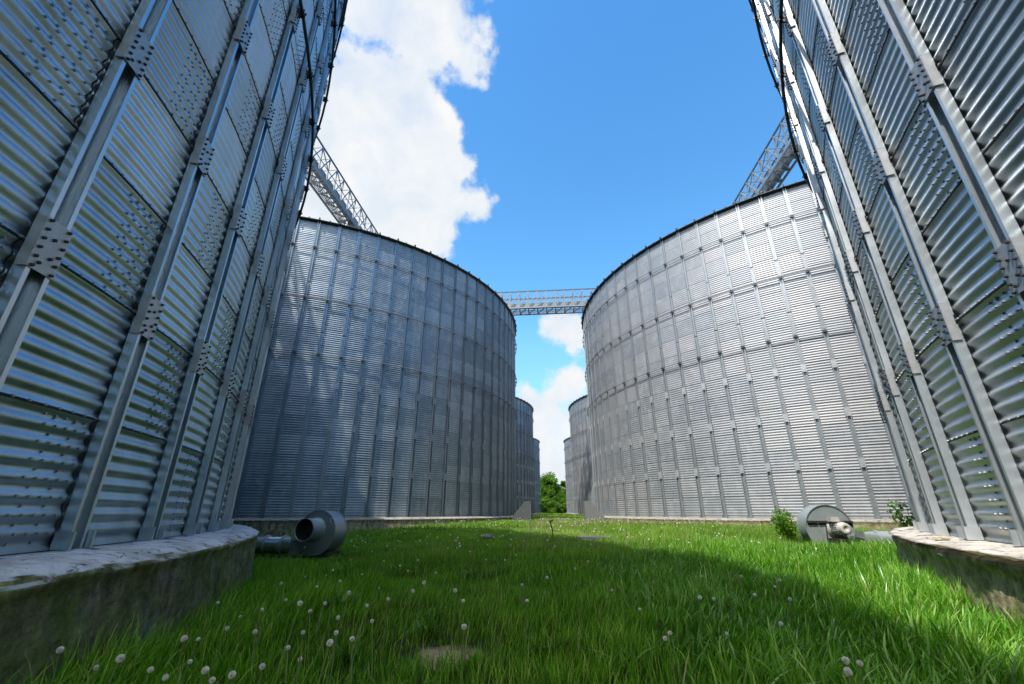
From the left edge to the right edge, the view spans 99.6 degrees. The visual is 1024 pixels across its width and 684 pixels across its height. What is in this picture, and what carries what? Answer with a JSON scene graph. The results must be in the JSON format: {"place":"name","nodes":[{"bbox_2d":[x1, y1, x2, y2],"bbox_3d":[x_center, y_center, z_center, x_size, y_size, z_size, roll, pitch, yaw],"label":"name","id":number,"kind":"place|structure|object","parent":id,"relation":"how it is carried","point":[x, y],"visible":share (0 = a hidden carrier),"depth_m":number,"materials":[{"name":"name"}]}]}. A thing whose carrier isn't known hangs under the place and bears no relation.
{"place":"outdoors","nodes":[
{"label":"outdoors","id":0,"kind":"place"},
{"bbox_2d":[0,552,331,683],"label":"tall grass","id":1,"kind":"structure","parent":0,"point":[229,603],"depth_m":2.75,"materials":[{"name":"green plant"}]},
{"bbox_2d":[0,513,1023,683],"bbox_3d":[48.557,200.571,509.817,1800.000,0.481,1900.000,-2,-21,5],"label":"ground","id":2,"kind":"structure","parent":0,"point":[432,648],"depth_m":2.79,"materials":[{"name":"green plant"}]},
{"bbox_2d":[51,646,63,683],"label":"dandelion","id":3,"kind":"object","parent":2,"relation":"on","point":[60,649],"visible":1,"depth_m":1.58,"materials":[{"name":"white plant"}]},
{"bbox_2d":[88,665,98,683],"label":"dandelion","id":4,"kind":"object","parent":2,"relation":"on","point":[95,667],"visible":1,"depth_m":1.76,"materials":[{"name":"white plant"}]},
{"bbox_2d":[108,654,124,683],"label":"dandelion","id":5,"kind":"object","parent":2,"relation":"on","point":[120,658],"visible":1,"depth_m":1.31,"materials":[{"name":"white plant"}]},
{"bbox_2d":[144,666,153,683],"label":"dandelion","id":6,"kind":"object","parent":2,"relation":"on","point":[150,669],"visible":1,"depth_m":1.23,"materials":[{"name":"white plant"}]},
{"bbox_2d":[162,674,168,683],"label":"dandelion","id":7,"kind":"object","parent":2,"relation":"on","point":[165,677],"visible":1,"depth_m":1.18,"materials":[{"name":"white plant"}]},
{"bbox_2d":[0,0,347,683],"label":"grain silo","id":8,"kind":"object","parent":2,"relation":"on","point":[156,157],"visible":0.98,"depth_m":3.11,"materials":[{"name":"metal"}]},
{"bbox_2d":[305,136,378,233],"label":"conveyor bridge","id":9,"kind":"structure","parent":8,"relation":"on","point":[335,196],"depth_m":34.42,"materials":[{"name":"grey metal"}]},
{"bbox_2d":[175,635,187,683],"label":"dandelion","id":10,"kind":"object","parent":2,"relation":"on","point":[184,638],"visible":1,"depth_m":1.70,"materials":[{"name":"white plant"}]},
{"bbox_2d":[181,659,192,683],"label":"dandelion","id":11,"kind":"object","parent":2,"relation":"on","point":[190,661],"visible":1,"depth_m":1.80,"materials":[{"name":"white plant"}]},
{"bbox_2d":[183,637,199,681],"bbox_3d":[-1.583,1.594,2.121,0.044,0.250,0.019,10,-24,-24],"label":"dandelion","id":12,"kind":"object","parent":2,"relation":"on","point":[197,639],"visible":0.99,"depth_m":2.16,"materials":[{"name":"plant"}]},
{"bbox_2d":[199,666,208,683],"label":"dandelion","id":13,"kind":"object","parent":2,"relation":"on","point":[204,670],"visible":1,"depth_m":1.23,"materials":[{"name":"white plant"}]},
{"bbox_2d":[209,676,215,683],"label":"dandelion","id":14,"kind":"object","parent":2,"relation":"on","point":[212,680],"visible":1,"depth_m":1.16,"materials":[{"name":"white plant"}]},
{"bbox_2d":[215,601,219,629],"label":"dandelion","id":15,"kind":"object","parent":2,"relation":"on","point":[217,602],"visible":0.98,"depth_m":2.98,"materials":[{"name":"green plant"}]},
{"bbox_2d":[213,626,228,667],"bbox_3d":[-1.599,1.703,2.372,0.044,0.252,0.024,-2,-21,5],"label":"dandelion","id":16,"kind":"object","parent":2,"relation":"on","point":[226,628],"visible":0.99,"depth_m":2.38,"materials":[{"name":"plant"}]},
{"bbox_2d":[228,670,235,683],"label":"dandelion","id":17,"kind":"object","parent":2,"relation":"on","point":[231,675],"visible":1,"depth_m":1.36,"materials":[{"name":"white plant"}]},
{"bbox_2d":[235,615,241,663],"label":"dandelion","id":18,"kind":"object","parent":2,"relation":"on","point":[240,616],"visible":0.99,"depth_m":2.50,"materials":[{"name":"green plant"}]},
{"bbox_2d":[251,629,257,679],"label":"dandelion","id":19,"kind":"object","parent":2,"relation":"on","point":[255,631],"visible":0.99,"depth_m":2.15,"materials":[{"name":"plant"}]},
{"bbox_2d":[253,608,263,668],"bbox_3d":[-1.304,1.560,2.204,0.016,0.368,0.065,6,-22,-16],"label":"dandelion","id":20,"kind":"object","parent":2,"relation":"on","point":[261,609],"visible":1,"depth_m":2.22,"materials":[{"name":"green plant"}]},
{"bbox_2d":[259,663,264,683],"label":"dandelion","id":21,"kind":"object","parent":2,"relation":"on","point":[261,666],"visible":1,"depth_m":1.42,"materials":[{"name":"white plant"}]},
{"bbox_2d":[277,582,282,621],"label":"dandelion","id":22,"kind":"object","parent":2,"relation":"on","point":[281,583],"visible":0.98,"depth_m":3.52,"materials":[{"name":"green plant"}]},
{"bbox_2d":[275,598,286,637],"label":"dandelion","id":23,"kind":"object","parent":2,"relation":"on","point":[281,615],"visible":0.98,"depth_m":3.13,"materials":[{"name":"green plant"}]},
{"bbox_2d":[285,645,290,683],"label":"dandelion","id":24,"kind":"object","parent":2,"relation":"on","point":[288,647],"visible":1,"depth_m":1.79,"materials":[{"name":"green plant"}]},
{"bbox_2d":[275,600,302,683],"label":"dandelion","id":25,"kind":"object","parent":2,"relation":"on","point":[299,603],"visible":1,"depth_m":2.00,"materials":[{"name":"green plant"}]},
{"bbox_2d":[292,657,301,683],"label":"dandelion","id":26,"kind":"object","parent":2,"relation":"on","point":[296,670],"visible":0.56,"depth_m":1.84,"materials":[{"name":"green plant"}]},
{"bbox_2d":[296,630,304,683],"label":"dandelion","id":27,"kind":"object","parent":2,"relation":"on","point":[302,632],"visible":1,"depth_m":1.80,"materials":[{"name":"green plant"}]},
{"bbox_2d":[255,510,346,557],"bbox_3d":[-5.251,4.242,9.484,3.315,1.043,0.904,-7,-22,18],"label":"aeration fan","id":28,"kind":"object","parent":2,"relation":"on","point":[317,532],"visible":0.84,"depth_m":9.11},
{"bbox_2d":[306,609,311,666],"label":"dandelion","id":29,"kind":"object","parent":2,"relation":"on","point":[309,611],"visible":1,"depth_m":2.43,"materials":[{"name":"green plant"}]},
{"bbox_2d":[314,601,326,643],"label":"dandelion","id":30,"kind":"object","parent":2,"relation":"on","point":[324,603],"visible":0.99,"depth_m":3.00,"materials":[{"name":"plant"}]},
{"bbox_2d":[315,569,333,632],"bbox_3d":[-1.402,1.940,3.241,0.075,0.428,0.016,11,-24,-27],"label":"dandelion","id":31,"kind":"object","parent":2,"relation":"on","point":[324,598],"visible":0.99,"depth_m":3.24,"materials":[{"name":"green plant"}]},
{"bbox_2d":[318,639,333,683],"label":"dandelion","id":32,"kind":"object","parent":2,"relation":"on","point":[329,643],"visible":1,"depth_m":1.47,"materials":[{"name":"white plant"}]},
{"bbox_2d":[320,580,340,656],"bbox_3d":[-1.105,1.689,2.631,0.075,0.428,0.016,12,-24,-27],"label":"dandelion","id":33,"kind":"object","parent":2,"relation":"on","point":[329,617],"visible":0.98,"depth_m":2.63,"materials":[{"name":"green plant"}]},
{"bbox_2d":[329,630,338,683],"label":"dandelion","id":34,"kind":"object","parent":2,"relation":"on","point":[336,632],"visible":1,"depth_m":1.80,"materials":[{"name":"green plant"}]},
{"bbox_2d":[332,615,339,669],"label":"dandelion","id":35,"kind":"object","parent":2,"relation":"on","point":[337,617],"visible":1,"depth_m":2.06,"materials":[{"name":"white plant"}]},
{"bbox_2d":[325,590,350,683],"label":"dandelion","id":36,"kind":"object","parent":2,"relation":"on","point":[348,592],"visible":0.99,"depth_m":2.28,"materials":[{"name":"green plant"}]},
{"bbox_2d":[349,636,354,683],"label":"dandelion","id":37,"kind":"object","parent":2,"relation":"on","point":[352,638],"visible":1,"depth_m":1.93,"materials":[{"name":"green plant"}]},
{"bbox_2d":[347,604,368,683],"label":"dandelion","id":38,"kind":"object","parent":2,"relation":"on","point":[366,605],"visible":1,"depth_m":1.97,"materials":[{"name":"green plant"}]},
{"bbox_2d":[370,619,373,683],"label":"dandelion","id":39,"kind":"object","parent":2,"relation":"on","point":[371,620],"visible":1,"depth_m":2.19,"materials":[{"name":"green plant"}]},
{"bbox_2d":[232,216,516,536],"bbox_3d":[-14.151,1.211,32.789,29.660,24.700,29.660,12,-25,-29],"label":"grain silo","id":40,"kind":"object","parent":2,"relation":"on","point":[386,397],"visible":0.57,"depth_m":20.17,"materials":[{"name":"metal"}]},
{"bbox_2d":[496,288,595,315],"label":"conveyor bridge","id":41,"kind":"structure","parent":40,"relation":"on","point":[519,305],"depth_m":48.22,"materials":[{"name":"grey metal"}]},
{"bbox_2d":[381,597,389,669],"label":"dandelion","id":42,"kind":"object","parent":2,"relation":"on","point":[387,598],"visible":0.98,"depth_m":2.44,"materials":[{"name":"green plant"}]},
{"bbox_2d":[394,589,414,683],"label":"dandelion","id":43,"kind":"object","parent":2,"relation":"on","point":[412,590],"visible":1,"depth_m":2.30,"materials":[{"name":"green plant"}]},
{"bbox_2d":[409,581,425,660],"bbox_3d":[-0.554,1.642,2.532,0.078,0.432,0.022,17,-27,-37],"label":"dandelion","id":44,"kind":"object","parent":2,"relation":"on","point":[423,582],"visible":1,"depth_m":2.54,"materials":[{"name":"green plant"}]},
{"bbox_2d":[450,588,456,656],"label":"dandelion","id":45,"kind":"object","parent":2,"relation":"on","point":[454,590],"visible":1,"depth_m":2.66,"materials":[{"name":"green plant"}]},
{"bbox_2d":[457,599,464,640],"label":"dandelion","id":46,"kind":"object","parent":2,"relation":"on","point":[462,600],"visible":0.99,"depth_m":2.96,"materials":[{"name":"green plant"}]},
{"bbox_2d":[460,624,466,683],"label":"dandelion","id":47,"kind":"object","parent":2,"relation":"on","point":[463,626],"visible":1,"depth_m":1.91,"materials":[{"name":"green plant"}]},
{"bbox_2d":[482,534,494,539],"bbox_3d":[-0.641,5.229,11.598,0.401,0.162,0.213,-2,-21,5],"label":"stone","id":48,"kind":"object","parent":2,"relation":"on","point":[487,536],"visible":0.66,"depth_m":11.54,"materials":[{"name":"grey stone"}]},
{"bbox_2d":[38,549,981,683],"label":"broad leaved weeds","id":49,"kind":"object","parent":2,"relation":"on","point":[424,629],"visible":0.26,"depth_m":2.64,"materials":[{"name":"green plant"}]},
{"bbox_2d":[512,501,532,520],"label":"concrete block","id":50,"kind":"structure","parent":2,"relation":"on","point":[524,511],"depth_m":22.93,"materials":[{"name":"grey concrete"}]},
{"bbox_2d":[28,536,1023,683],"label":"dry stalks","id":51,"kind":"object","parent":2,"relation":"on","point":[443,619],"visible":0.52,"depth_m":3.50,"materials":[{"name":"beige plant"}]},
{"bbox_2d":[515,396,537,514],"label":"grain silo","id":52,"kind":"object","parent":2,"relation":"on","point":[524,456],"visible":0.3,"depth_m":53.25,"materials":[{"name":"metal"}]},
{"bbox_2d":[524,599,528,674],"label":"dandelion","id":53,"kind":"object","parent":2,"relation":"on","point":[526,600],"visible":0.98,"depth_m":2.39,"materials":[{"name":"green plant"}]},
{"bbox_2d":[533,437,542,513],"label":"grain silo","id":54,"kind":"object","parent":2,"relation":"on","point":[537,493],"visible":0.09,"depth_m":82.35,"materials":[{"name":"metal"}]},
{"bbox_2d":[304,517,780,547],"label":"clover flowers","id":55,"kind":"object","parent":2,"relation":"on","point":[540,534],"visible":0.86,"depth_m":11.65,"materials":[{"name":"white plant"}]},
{"bbox_2d":[545,576,547,626],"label":"dandelion","id":56,"kind":"object","parent":2,"relation":"on","point":[546,594],"visible":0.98,"depth_m":3.19,"materials":[{"name":"green plant"}]},
{"bbox_2d":[540,471,564,501],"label":"tree","id":57,"kind":"object","parent":2,"relation":"on","point":[550,487],"visible":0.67,"depth_m":108.65,"materials":[{"name":"green plant"}]},
{"bbox_2d":[541,496,563,513],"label":"bush","id":58,"kind":"object","parent":2,"relation":"on","point":[549,505],"visible":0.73,"depth_m":102.39,"materials":[{"name":"green plant"}]},
{"bbox_2d":[554,497,566,512],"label":"bush","id":59,"kind":"object","parent":2,"relation":"on","point":[562,501],"visible":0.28,"depth_m":104.36,"materials":[{"name":"green plant"}]},
{"bbox_2d":[560,481,565,498],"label":"tree","id":60,"kind":"object","parent":2,"relation":"on","point":[562,483],"visible":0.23,"depth_m":116.39,"materials":[{"name":"green plant"}]},
{"bbox_2d":[563,437,573,513],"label":"grain silo","id":61,"kind":"object","parent":2,"relation":"on","point":[568,476],"visible":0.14,"depth_m":81.57,"materials":[{"name":"metal"}]},
{"bbox_2d":[568,394,593,515],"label":"grain silo","id":62,"kind":"object","parent":2,"relation":"on","point":[582,475],"visible":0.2,"depth_m":52.36,"materials":[{"name":"metal"}]},
{"bbox_2d":[583,501,604,521],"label":"concrete block","id":63,"kind":"structure","parent":2,"relation":"on","point":[591,511],"depth_m":22.65,"materials":[{"name":"grey concrete"}]},
{"bbox_2d":[577,535,610,539],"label":"concrete slab","id":64,"kind":"structure","parent":2,"relation":"on","point":[587,537],"depth_m":10.91,"materials":[{"name":"grey concrete"}]},
{"bbox_2d":[638,608,647,660],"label":"dandelion","id":65,"kind":"object","parent":2,"relation":"on","point":[639,609],"visible":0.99,"depth_m":2.56,"materials":[{"name":"green plant"}]},
{"bbox_2d":[663,636,676,683],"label":"dandelion","id":66,"kind":"object","parent":2,"relation":"on","point":[665,638],"visible":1,"depth_m":1.89,"materials":[{"name":"green plant"}]},
{"bbox_2d":[668,630,682,683],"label":"dandelion","id":67,"kind":"object","parent":2,"relation":"on","point":[669,632],"visible":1,"depth_m":1.96,"materials":[{"name":"green plant"}]},
{"bbox_2d":[508,516,864,552],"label":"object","id":68,"kind":"object","parent":2,"relation":"on","point":[598,522],"visible":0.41,"depth_m":12.48,"materials":[{"name":"green plant"}]},
{"bbox_2d":[698,595,702,650],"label":"dandelion","id":69,"kind":"object","parent":2,"relation":"on","point":[699,597],"visible":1,"depth_m":2.45,"materials":[{"name":"green plant"}]},
{"bbox_2d":[712,597,721,637],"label":"dandelion","id":70,"kind":"object","parent":2,"relation":"on","point":[713,599],"visible":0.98,"depth_m":2.90,"materials":[{"name":"green plant"}]},
{"bbox_2d":[725,632,736,682],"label":"dandelion","id":71,"kind":"object","parent":2,"relation":"on","point":[726,633],"visible":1,"depth_m":2.04,"materials":[{"name":"green plant"}]},
{"bbox_2d":[581,179,913,530],"bbox_3d":[19.505,-0.133,29.357,29.660,24.700,29.660,-19,-28,40],"label":"grain silo","id":72,"kind":"object","parent":2,"relation":"on","point":[727,377],"visible":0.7,"depth_m":18.28,"materials":[{"name":"metal"}]},
{"bbox_2d":[753,593,762,630],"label":"dandelion","id":73,"kind":"object","parent":2,"relation":"on","point":[754,595],"visible":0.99,"depth_m":3.04,"materials":[{"name":"green plant"}]},
{"bbox_2d":[779,621,783,650],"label":"dandelion","id":74,"kind":"object","parent":2,"relation":"on","point":[780,623],"visible":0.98,"depth_m":2.35,"materials":[{"name":"white plant"}]},
{"bbox_2d":[770,506,800,542],"bbox_3d":[6.078,4.144,9.623,0.682,0.940,0.841,-2,-21,5],"label":"shrub","id":75,"kind":"object","parent":2,"relation":"on","point":[784,525],"visible":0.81,"depth_m":9.57,"materials":[{"name":"green plant"}]},
{"bbox_2d":[778,579,792,616],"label":"dandelion","id":76,"kind":"object","parent":2,"relation":"on","point":[779,580],"visible":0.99,"depth_m":3.33,"materials":[{"name":"green plant"}]},
{"bbox_2d":[788,597,798,635],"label":"dandelion","id":77,"kind":"object","parent":2,"relation":"on","point":[789,599],"visible":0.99,"depth_m":2.87,"materials":[{"name":"green plant"}]},
{"bbox_2d":[593,529,1023,683],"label":"broad leaved grass","id":78,"kind":"structure","parent":2,"relation":"on","point":[838,672],"depth_m":2.94,"materials":[{"name":"green plant"}]},
{"bbox_2d":[797,505,895,545],"bbox_3d":[7.979,4.042,9.141,3.404,1.140,0.920,0,-21,1],"label":"aeration fan","id":79,"kind":"object","parent":2,"relation":"on","point":[830,523],"visible":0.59,"depth_m":9.19},
{"bbox_2d":[843,667,852,683],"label":"dandelion","id":80,"kind":"object","parent":2,"relation":"on","point":[847,671],"visible":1,"depth_m":1.31,"materials":[{"name":"white plant"}]},
{"bbox_2d":[841,656,855,683],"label":"dandelion","id":81,"kind":"object","parent":2,"relation":"on","point":[845,660],"visible":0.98,"depth_m":1.60,"materials":[{"name":"white plant"}]},
{"bbox_2d":[856,660,862,683],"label":"dandelion","id":82,"kind":"object","parent":2,"relation":"on","point":[859,663],"visible":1,"depth_m":1.74,"materials":[{"name":"white plant"}]},
{"bbox_2d":[748,0,1023,630],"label":"grain silo","id":83,"kind":"object","parent":2,"relation":"on","point":[905,118],"visible":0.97,"depth_m":3.52,"materials":[{"name":"metal"}]},
{"bbox_2d":[733,115,799,203],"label":"conveyor bridge","id":84,"kind":"structure","parent":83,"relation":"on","point":[776,171],"depth_m":31.07,"materials":[{"name":"grey metal"}]},
{"bbox_2d":[932,535,949,540],"bbox_3d":[3.728,1.703,3.760,0.126,0.047,0.091,-8,-23,20],"label":"stone","id":85,"kind":"object","parent":83,"relation":"on","point":[940,538],"visible":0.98,"depth_m":3.74,"materials":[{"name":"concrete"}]},
{"bbox_2d":[884,499,914,526],"bbox_3d":[7.799,3.689,8.612,0.886,1.051,0.885,-2,-21,5],"label":"shrub","id":86,"kind":"object","parent":2,"relation":"on","point":[900,516],"visible":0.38,"depth_m":8.56,"materials":[{"name":"green plant"}]},
{"bbox_2d":[299,0,806,487],"label":"sky","id":87,"kind":"structure","parent":0,"point":[524,145],"materials":[{"name":"blue"}]}
]}

